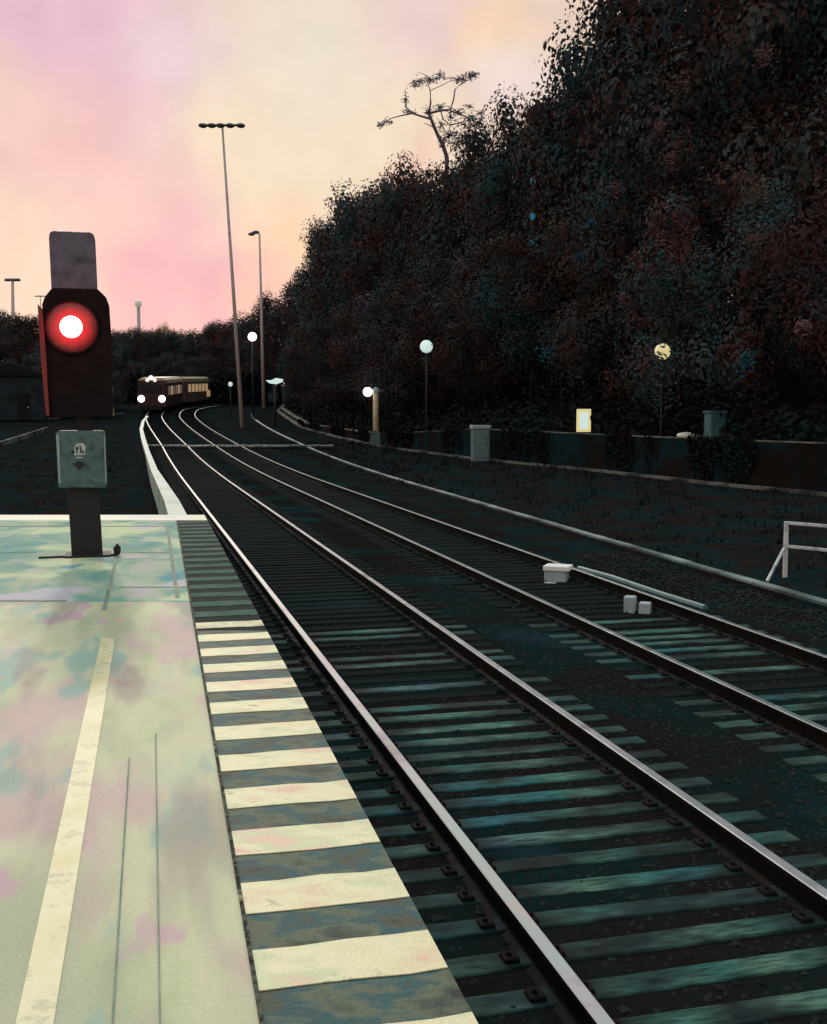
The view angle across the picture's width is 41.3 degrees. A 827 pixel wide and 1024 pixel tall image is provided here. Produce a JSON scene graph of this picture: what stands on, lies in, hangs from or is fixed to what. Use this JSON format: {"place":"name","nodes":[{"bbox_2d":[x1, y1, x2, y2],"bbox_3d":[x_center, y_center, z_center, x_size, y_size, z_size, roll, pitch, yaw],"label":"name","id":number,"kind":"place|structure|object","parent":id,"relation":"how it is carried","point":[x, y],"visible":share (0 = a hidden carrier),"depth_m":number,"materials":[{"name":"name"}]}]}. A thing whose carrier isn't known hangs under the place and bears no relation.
{"place":"outdoors","nodes":[
{"label":"outdoors","id":0,"kind":"place"},
{"bbox_2d":[0,0,732,382],"label":"sky","id":1,"kind":"structure","parent":0,"point":[103,103],"materials":[{"name":"pink"}]},
{"bbox_2d":[0,386,826,634],"bbox_3d":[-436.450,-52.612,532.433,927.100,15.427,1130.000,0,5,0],"label":"yard ground","id":2,"kind":"structure","parent":0,"point":[133,494],"depth_m":30.64,"materials":[{"name":"black gravel"}]},
{"bbox_2d":[4,278,20,327],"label":"lamp mast","id":3,"kind":"object","parent":2,"relation":"on","point":[12,280],"visible":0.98,"depth_m":116.30,"materials":[{"name":"metal"}]},
{"bbox_2d":[0,310,28,368],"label":"leafy tree","id":4,"kind":"object","parent":2,"relation":"on","point":[4,319],"visible":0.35,"depth_m":110.91,"materials":[{"name":"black plant"}]},
{"bbox_2d":[0,315,40,368],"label":"leafy tree","id":5,"kind":"object","parent":2,"relation":"on","point":[35,346],"visible":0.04,"depth_m":113.46,"materials":[{"name":"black plant"}]},
{"bbox_2d":[2,329,39,364],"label":"leafy tree","id":6,"kind":"object","parent":2,"relation":"on","point":[23,348],"visible":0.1,"depth_m":112.66,"materials":[{"name":"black plant"}]},
{"bbox_2d":[0,313,45,367],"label":"leafy tree","id":7,"kind":"object","parent":2,"relation":"on","point":[33,321],"visible":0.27,"depth_m":112.96,"materials":[{"name":"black plant"}]},
{"bbox_2d":[0,362,47,419],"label":"shed","id":8,"kind":"structure","parent":2,"relation":"on","point":[22,393],"depth_m":93.70,"materials":[{"name":"black"}]},
{"bbox_2d":[17,394,29,419],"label":"door","id":9,"kind":"structure","parent":8,"relation":"in","point":[23,400],"depth_m":93.83,"materials":[{"name":"black"}]},
{"bbox_2d":[0,427,47,446],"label":"concrete kerb","id":10,"kind":"structure","parent":2,"relation":"on","point":[24,436],"depth_m":72.06,"materials":[{"name":"grey concrete"}]},
{"bbox_2d":[0,353,49,396],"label":"leafy tree","id":11,"kind":"object","parent":2,"relation":"on","point":[33,364],"visible":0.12,"depth_m":98.93,"materials":[{"name":"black plant"}]},
{"bbox_2d":[111,329,130,389],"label":"leafy tree","id":12,"kind":"object","parent":2,"relation":"on","point":[117,356],"visible":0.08,"depth_m":114.46,"materials":[{"name":"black plant"}]},
{"bbox_2d":[111,332,132,390],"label":"leafy tree","id":13,"kind":"object","parent":2,"relation":"on","point":[116,366],"visible":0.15,"depth_m":122.64,"materials":[{"name":"black plant"}]},
{"bbox_2d":[111,327,149,369],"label":"leafy tree","id":14,"kind":"object","parent":2,"relation":"on","point":[123,336],"visible":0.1,"depth_m":147.35,"materials":[{"name":"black plant"}]},
{"bbox_2d":[113,360,151,393],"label":"leafy tree","id":15,"kind":"object","parent":2,"relation":"on","point":[136,367],"visible":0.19,"depth_m":140.51,"materials":[{"name":"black plant"}]},
{"bbox_2d":[135,300,141,330],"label":"street lamp","id":16,"kind":"object","parent":2,"relation":"on","point":[138,304],"visible":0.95,"depth_m":187.48,"materials":[{"name":"metal"}]},
{"bbox_2d":[121,326,194,369],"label":"leafy tree","id":17,"kind":"object","parent":2,"relation":"on","point":[146,340],"visible":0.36,"depth_m":147.23,"materials":[{"name":"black plant"}]},
{"bbox_2d":[140,416,186,514],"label":"concrete kerb","id":18,"kind":"structure","parent":2,"relation":"on","point":[167,501],"depth_m":26.80,"materials":[{"name":"concrete"}]},
{"bbox_2d":[131,329,198,369],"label":"leafy tree","id":19,"kind":"object","parent":2,"relation":"on","point":[170,335],"visible":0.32,"depth_m":147.29,"materials":[{"name":"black plant"}]},
{"bbox_2d":[140,351,192,376],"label":"leafy tree","id":20,"kind":"object","parent":2,"relation":"on","point":[174,357],"visible":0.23,"depth_m":144.03,"materials":[{"name":"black plant"}]},
{"bbox_2d":[154,328,199,366],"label":"leafy tree","id":21,"kind":"object","parent":2,"relation":"on","point":[179,334],"visible":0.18,"depth_m":147.98,"materials":[{"name":"black plant"}]},
{"bbox_2d":[160,357,221,396],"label":"leafy tree","id":22,"kind":"object","parent":2,"relation":"on","point":[182,363],"visible":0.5,"depth_m":137.74,"materials":[{"name":"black plant"}]},
{"bbox_2d":[183,356,235,402],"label":"leafy tree","id":23,"kind":"object","parent":2,"relation":"on","point":[216,367],"visible":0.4,"depth_m":138.84,"materials":[{"name":"black plant"}]},
{"bbox_2d":[180,320,249,375],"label":"leafy tree","id":24,"kind":"object","parent":2,"relation":"on","point":[214,341],"visible":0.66,"depth_m":146.68,"materials":[{"name":"black plant"}]},
{"bbox_2d":[198,123,244,427],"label":"lamp mast","id":25,"kind":"object","parent":2,"relation":"on","point":[222,126],"visible":1,"depth_m":88.56,"materials":[{"name":"metal"}]},
{"bbox_2d":[0,515,477,1023],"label":"platform","id":26,"kind":"structure","parent":2,"relation":"on","point":[188,834],"depth_m":4.34,"materials":[{"name":"beige concrete"}]},
{"bbox_2d":[38,231,120,558],"bbox_3d":[-3.786,-1.288,12.311,0.891,3.611,0.485,-1,5,-15],"label":"railway signal","id":27,"kind":"object","parent":26,"relation":"on","point":[74,324],"visible":1,"depth_m":12.14,"materials":[{"name":"black metal"}]},
{"bbox_2d":[222,314,282,395],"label":"leafy tree","id":28,"kind":"object","parent":2,"relation":"on","point":[234,364],"visible":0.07,"depth_m":146.65,"materials":[{"name":"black plant"}]},
{"bbox_2d":[248,332,256,416],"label":"street lamp","id":29,"kind":"object","parent":2,"relation":"on","point":[252,336],"visible":0.98,"depth_m":104.17,"materials":[{"name":"grey metal"}]},
{"bbox_2d":[248,230,265,408],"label":"lamp mast","id":30,"kind":"object","parent":2,"relation":"on","point":[253,233],"visible":1,"depth_m":123.53,"materials":[{"name":"metal"}]},
{"bbox_2d":[228,300,290,404],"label":"leafy tree","id":31,"kind":"object","parent":2,"relation":"on","point":[256,363],"visible":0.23,"depth_m":137.17,"materials":[{"name":"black plant"}]},
{"bbox_2d":[266,378,282,425],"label":"street lamp","id":32,"kind":"object","parent":2,"relation":"on","point":[275,381],"visible":1,"depth_m":91.39,"materials":[{"name":"grey metal"}]},
{"bbox_2d":[363,387,385,445],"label":"street lamp","id":33,"kind":"object","parent":2,"relation":"on","point":[375,434],"visible":0.93,"depth_m":67.55,"materials":[{"name":"grey metal"}]},
{"bbox_2d":[0,439,826,597],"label":"weeds","id":34,"kind":"object","parent":2,"relation":"on","point":[538,468],"visible":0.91,"depth_m":33.83,"materials":[{"name":"green plant"}]},
{"bbox_2d":[19,294,826,483],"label":"undergrowth","id":35,"kind":"object","parent":2,"relation":"on","point":[785,411],"visible":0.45,"depth_m":50.65,"materials":[{"name":"green plant"}]},
{"bbox_2d":[133,404,826,1023],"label":"ballast bed","id":36,"kind":"object","parent":2,"relation":"on","point":[367,550],"visible":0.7,"depth_m":7.54,"materials":[{"name":"black gravel"}]},
{"bbox_2d":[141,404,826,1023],"bbox_3d":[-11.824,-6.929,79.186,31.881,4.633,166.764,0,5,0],"label":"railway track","id":37,"kind":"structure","parent":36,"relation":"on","point":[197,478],"depth_m":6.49,"materials":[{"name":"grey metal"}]},
{"bbox_2d":[137,375,209,410],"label":"train","id":38,"kind":"object","parent":37,"relation":"on","point":[160,393],"visible":1,"depth_m":111.28,"materials":[{"name":"black"}]},
{"bbox_2d":[148,445,333,446],"bbox_3d":[-10.188,-3.880,64.400,11.033,0.160,0.908,-1,5,-7],"label":"track crossing","id":39,"kind":"object","parent":37,"relation":"on","point":[240,445],"visible":0.94,"depth_m":64.15,"materials":[{"name":"grey metal"}]},
{"bbox_2d":[175,403,826,782],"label":"railway track","id":40,"kind":"structure","parent":36,"relation":"on","point":[784,720],"depth_m":12.63,"materials":[{"name":"brown metal"}]},
{"bbox_2d":[543,563,572,583],"bbox_3d":[2.006,0.884,15.389,0.370,0.255,0.500,2,5,20],"label":"junction box","id":41,"kind":"object","parent":36,"relation":"on","point":[554,573],"visible":0.91,"depth_m":15.37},
{"bbox_2d":[577,566,708,609],"bbox_3d":[3.020,1.005,14.899,0.115,0.100,3.560,-1,5,-16],"label":"cable pipe","id":42,"kind":"object","parent":36,"relation":"on","point":[655,591],"visible":0.71,"depth_m":14.52,"materials":[{"name":"grey metal"}]},
{"bbox_2d":[470,425,490,461],"bbox_3d":[3.218,-3.312,52.908,0.918,1.752,0.587,-1,5,-11],"label":"utility cabinet","id":43,"kind":"object","parent":2,"relation":"on","point":[480,443],"visible":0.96,"depth_m":52.66,"materials":[{"name":"grey metal"}]},
{"bbox_2d":[251,414,826,611],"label":"cable trough","id":44,"kind":"object","parent":2,"relation":"on","point":[804,599],"visible":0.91,"depth_m":18.60,"materials":[{"name":"grey concrete"}]},
{"bbox_2d":[276,402,826,496],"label":"retaining wall","id":45,"kind":"structure","parent":2,"relation":"on","point":[798,467],"depth_m":40.94,"materials":[{"name":"grey concrete"}]},
{"bbox_2d":[654,344,669,436],"bbox_3d":[9.226,-3.758,40.828,0.600,4.983,0.585,0,5,0],"label":"street lamp","id":46,"kind":"object","parent":2,"relation":"on","point":[666,350],"visible":0.67,"depth_m":40.51,"materials":[{"name":"grey"}]},
{"bbox_2d":[766,521,826,581],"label":"metal barrier","id":47,"kind":"object","parent":2,"relation":"on","point":[784,551],"visible":1,"depth_m":15.78,"materials":[{"name":"grey metal"}]},
{"bbox_2d":[284,303,826,441],"bbox_3d":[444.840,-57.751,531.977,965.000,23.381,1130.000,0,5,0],"label":"wooded hillside","id":48,"kind":"structure","parent":0,"point":[657,419],"depth_m":53.29,"materials":[{"name":"green plant"}]},
{"bbox_2d":[237,281,305,398],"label":"leafy tree","id":49,"kind":"object","parent":48,"relation":"on","point":[267,301],"visible":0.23,"depth_m":128.08,"materials":[{"name":"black plant"}]},
{"bbox_2d":[265,261,308,383],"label":"leafy tree","id":50,"kind":"object","parent":48,"relation":"on","point":[276,319],"visible":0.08,"depth_m":122.57,"materials":[{"name":"black plant"}]},
{"bbox_2d":[276,275,320,351],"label":"leafy tree","id":51,"kind":"object","parent":48,"relation":"on","point":[286,319],"visible":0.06,"depth_m":119.51,"materials":[{"name":"black plant"}]},
{"bbox_2d":[279,309,320,397],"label":"leafy tree","id":52,"kind":"object","parent":48,"relation":"on","point":[301,371],"visible":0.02,"depth_m":107.20,"materials":[{"name":"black plant"}]},
{"bbox_2d":[278,308,346,410],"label":"leafy tree","id":53,"kind":"object","parent":48,"relation":"on","point":[303,324],"visible":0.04,"depth_m":97.52,"materials":[{"name":"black plant"}]},
{"bbox_2d":[272,316,353,416],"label":"leafy tree","id":54,"kind":"object","parent":48,"relation":"on","point":[287,372],"visible":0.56,"depth_m":92.73,"materials":[{"name":"black plant"}]},
{"bbox_2d":[298,215,336,303],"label":"leafy tree","id":55,"kind":"object","parent":48,"relation":"on","point":[309,243],"visible":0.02,"depth_m":107.49,"materials":[{"name":"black plant"}]},
{"bbox_2d":[294,224,358,324],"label":"leafy tree","id":56,"kind":"object","parent":48,"relation":"on","point":[314,266],"visible":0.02,"depth_m":105.85,"materials":[{"name":"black plant"}]},
{"bbox_2d":[286,177,379,360],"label":"leafy tree","id":57,"kind":"object","parent":48,"relation":"on","point":[321,246],"visible":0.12,"depth_m":100.57,"materials":[{"name":"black plant"}]},
{"bbox_2d":[299,308,371,417],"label":"leafy tree","id":58,"kind":"object","parent":48,"relation":"on","point":[335,391],"visible":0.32,"depth_m":87.66,"materials":[{"name":"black plant"}]},
{"bbox_2d":[298,188,377,332],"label":"leafy tree","id":59,"kind":"object","parent":48,"relation":"on","point":[323,294],"visible":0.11,"depth_m":96.06,"materials":[{"name":"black plant"}]},
{"bbox_2d":[306,189,393,346],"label":"leafy tree","id":60,"kind":"object","parent":48,"relation":"on","point":[335,292],"visible":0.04,"depth_m":95.16,"materials":[{"name":"black plant"}]},
{"bbox_2d":[332,273,390,371],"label":"leafy tree","id":61,"kind":"object","parent":48,"relation":"on","point":[346,303],"visible":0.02,"depth_m":85.77,"materials":[{"name":"black plant"}]},
{"bbox_2d":[332,181,411,334],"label":"leafy tree","id":62,"kind":"object","parent":48,"relation":"on","point":[346,225],"visible":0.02,"depth_m":90.52,"materials":[{"name":"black plant"}]},
{"bbox_2d":[322,289,429,416],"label":"leafy tree","id":63,"kind":"object","parent":48,"relation":"on","point":[337,353],"visible":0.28,"depth_m":78.47,"materials":[{"name":"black plant"}]},
{"bbox_2d":[325,169,434,353],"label":"leafy tree","id":64,"kind":"object","parent":48,"relation":"on","point":[344,253],"visible":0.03,"depth_m":87.21,"materials":[{"name":"black plant"}]},
{"bbox_2d":[335,159,460,302],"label":"leafy tree","id":65,"kind":"object","parent":48,"relation":"on","point":[364,261],"visible":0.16,"depth_m":84.09,"materials":[{"name":"black plant"}]},
{"bbox_2d":[352,305,456,422],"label":"leafy tree","id":66,"kind":"object","parent":48,"relation":"on","point":[389,398],"visible":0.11,"depth_m":73.13,"materials":[{"name":"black plant"}]},
{"bbox_2d":[373,235,450,331],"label":"leafy tree","id":67,"kind":"object","parent":48,"relation":"on","point":[388,273],"visible":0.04,"depth_m":79.73,"materials":[{"name":"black plant"}]},
{"bbox_2d":[359,148,473,328],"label":"leafy tree","id":68,"kind":"object","parent":48,"relation":"on","point":[388,199],"visible":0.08,"depth_m":81.90,"materials":[{"name":"black plant"}]},
{"bbox_2d":[344,274,489,424],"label":"leafy tree","id":69,"kind":"object","parent":48,"relation":"on","point":[405,346],"visible":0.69,"depth_m":68.26,"materials":[{"name":"black plant"}]},
{"bbox_2d":[420,340,432,430],"bbox_3d":[0.721,-7.059,61.617,0.720,5.162,0.702,0,5,0],"label":"street lamp","id":70,"kind":"object","parent":48,"relation":"on","point":[426,347],"visible":0.97,"depth_m":61.27,"materials":[{"name":"grey"}]},
{"bbox_2d":[377,69,488,191],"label":"bare tree","id":71,"kind":"object","parent":48,"relation":"on","point":[429,113],"visible":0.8,"depth_m":83.58,"materials":[{"name":"brown plant"}]},
{"bbox_2d":[378,147,493,374],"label":"leafy tree","id":72,"kind":"object","parent":48,"relation":"on","point":[417,196],"visible":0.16,"depth_m":77.05,"materials":[{"name":"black plant"}]},
{"bbox_2d":[391,214,481,376],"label":"leafy tree","id":73,"kind":"object","parent":48,"relation":"on","point":[456,239],"visible":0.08,"depth_m":74.81,"materials":[{"name":"black plant"}]},
{"bbox_2d":[390,160,494,290],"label":"leafy tree","id":74,"kind":"object","parent":48,"relation":"on","point":[445,185],"visible":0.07,"depth_m":78.60,"materials":[{"name":"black plant"}]},
{"bbox_2d":[398,246,544,417],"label":"leafy tree","id":75,"kind":"object","parent":48,"relation":"on","point":[484,365],"visible":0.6,"depth_m":62.26,"materials":[{"name":"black plant"}]},
{"bbox_2d":[413,218,537,382],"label":"leafy tree","id":76,"kind":"object","parent":48,"relation":"on","point":[432,282],"visible":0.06,"depth_m":70.24,"materials":[{"name":"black plant"}]},
{"bbox_2d":[443,116,539,324],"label":"leafy tree","id":77,"kind":"object","parent":48,"relation":"on","point":[472,157],"visible":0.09,"depth_m":73.35,"materials":[{"name":"black plant"}]},
{"bbox_2d":[443,187,550,389],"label":"leafy tree","id":78,"kind":"object","parent":48,"relation":"on","point":[502,224],"visible":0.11,"depth_m":62.57,"materials":[{"name":"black plant"}]},
{"bbox_2d":[450,81,559,301],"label":"leafy tree","id":79,"kind":"object","parent":48,"relation":"on","point":[474,147],"visible":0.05,"depth_m":69.91,"materials":[{"name":"black plant"}]},
{"bbox_2d":[448,94,588,300],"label":"leafy tree","id":80,"kind":"object","parent":48,"relation":"on","point":[491,187],"visible":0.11,"depth_m":63.89,"materials":[{"name":"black plant"}]},
{"bbox_2d":[462,90,594,320],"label":"leafy tree","id":81,"kind":"object","parent":48,"relation":"on","point":[500,178],"visible":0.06,"depth_m":63.34,"materials":[{"name":"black plant"}]},
{"bbox_2d":[452,226,618,414],"bbox_3d":[7.043,-9.775,57.641,8.134,10.141,8.829,2,6,24],"label":"leafy tree","id":82,"kind":"object","parent":48,"relation":"on","point":[518,342],"visible":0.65,"depth_m":56.42,"materials":[{"name":"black plant"}]},
{"bbox_2d":[479,200,620,391],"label":"leafy tree","id":83,"kind":"object","parent":48,"relation":"on","point":[556,287],"visible":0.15,"depth_m":58.04,"materials":[{"name":"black plant"}]},
{"bbox_2d":[507,62,613,353],"bbox_3d":[12.278,-17.408,63.032,13.046,17.543,12.446,0,5,-3],"label":"leafy tree","id":84,"kind":"object","parent":48,"relation":"on","point":[554,197],"visible":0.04,"depth_m":58.73,"materials":[{"name":"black plant"}]},
{"bbox_2d":[494,12,652,313],"bbox_3d":[11.795,-18.245,61.600,13.845,19.515,14.512,0,5,-3],"label":"leafy tree","id":85,"kind":"object","parent":48,"relation":"on","point":[533,114],"visible":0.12,"depth_m":58.55,"materials":[{"name":"black plant"}]},
{"bbox_2d":[576,409,590,432],"bbox_3d":[7.301,-3.882,47.033,0.600,1.068,0.175,0,5,0],"label":"lit sign","id":86,"kind":"object","parent":48,"relation":"on","point":[583,422],"visible":0.95,"depth_m":46.95,"materials":[{"name":"yellow"}]},
{"bbox_2d":[533,0,717,309],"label":"leafy tree","id":87,"kind":"object","parent":48,"relation":"on","point":[655,35],"visible":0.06,"depth_m":53.18,"materials":[{"name":"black plant"}]},
{"bbox_2d":[533,172,723,417],"bbox_3d":[9.763,-9.538,50.909,9.000,11.018,8.360,1,5,15],"label":"leafy tree","id":88,"kind":"object","parent":48,"relation":"on","point":[580,329],"visible":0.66,"depth_m":49.28,"materials":[{"name":"green plant"}]},
{"bbox_2d":[507,0,752,298],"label":"leafy tree","id":89,"kind":"object","parent":48,"relation":"on","point":[595,88],"visible":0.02,"depth_m":56.41,"materials":[{"name":"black plant"}]},
{"bbox_2d":[535,67,752,293],"bbox_3d":[14.310,-16.364,56.537,12.613,14.577,13.580,-4,6,-36],"label":"leafy tree","id":90,"kind":"object","parent":48,"relation":"on","point":[555,181],"visible":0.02,"depth_m":56.02,"materials":[{"name":"black plant"}]},
{"bbox_2d":[543,150,756,349],"bbox_3d":[13.162,-11.947,52.620,11.409,11.478,10.884,4,6,37],"label":"leafy tree","id":91,"kind":"object","parent":48,"relation":"on","point":[570,265],"visible":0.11,"depth_m":51.48,"materials":[{"name":"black plant"}]},
{"bbox_2d":[534,0,812,306],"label":"leafy tree","id":92,"kind":"object","parent":48,"relation":"on","point":[565,62],"visible":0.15,"depth_m":53.06,"materials":[{"name":"black plant"}]},
{"bbox_2d":[595,191,783,429],"bbox_3d":[10.946,-8.035,45.178,5.940,10.060,7.326,-2,5,-22],"label":"leafy tree","id":93,"kind":"object","parent":48,"relation":"on","point":[625,298],"visible":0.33,"depth_m":44.59,"materials":[{"name":"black plant"}]},
{"bbox_2d":[572,0,826,329],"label":"leafy tree","id":94,"kind":"object","parent":48,"relation":"on","point":[618,117],"visible":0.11,"depth_m":51.02,"materials":[{"name":"black plant"}]},
{"bbox_2d":[576,0,826,341],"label":"leafy tree","id":95,"kind":"object","parent":48,"relation":"on","point":[686,75],"visible":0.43,"depth_m":46.39,"materials":[{"name":"green plant"}]},
{"bbox_2d":[703,411,727,437],"bbox_3d":[10.551,-3.044,38.375,0.672,1.002,0.588,-1,5,-11],"label":"utility cabinet","id":96,"kind":"object","parent":48,"relation":"on","point":[714,422],"visible":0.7,"depth_m":38.12,"materials":[{"name":"black metal"}]},
{"bbox_2d":[615,160,826,432],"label":"leafy tree","id":97,"kind":"object","parent":48,"relation":"on","point":[752,359],"visible":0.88,"depth_m":38.65,"materials":[{"name":"green plant"}]},
{"bbox_2d":[635,61,823,356],"bbox_3d":[15.726,-13.181,48.385,12.939,13.344,12.517,0,5,0],"label":"leafy tree","id":98,"kind":"object","parent":48,"relation":"on","point":[670,157],"visible":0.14,"depth_m":45.93,"materials":[{"name":"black plant"}]},
{"bbox_2d":[675,0,826,284],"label":"leafy tree","id":99,"kind":"object","parent":48,"relation":"on","point":[818,45],"visible":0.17,"depth_m":45.35,"materials":[{"name":"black plant"}]},
{"bbox_2d":[696,0,826,294],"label":"leafy tree","id":100,"kind":"object","parent":48,"relation":"on","point":[799,145],"visible":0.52,"depth_m":43.49,"materials":[{"name":"black plant"}]},
{"bbox_2d":[722,103,826,377],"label":"leafy tree","id":101,"kind":"object","parent":48,"relation":"on","point":[814,137],"visible":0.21,"depth_m":42.17,"materials":[{"name":"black plant"}]},
{"bbox_2d":[729,179,826,401],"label":"leafy tree","id":102,"kind":"object","parent":48,"relation":"on","point":[808,327],"visible":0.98,"depth_m":34.65,"materials":[{"name":"black plant"}]},
{"bbox_2d":[747,0,826,262],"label":"leafy tree","id":103,"kind":"object","parent":48,"relation":"on","point":[777,25],"visible":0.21,"depth_m":42.84,"materials":[{"name":"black plant"}]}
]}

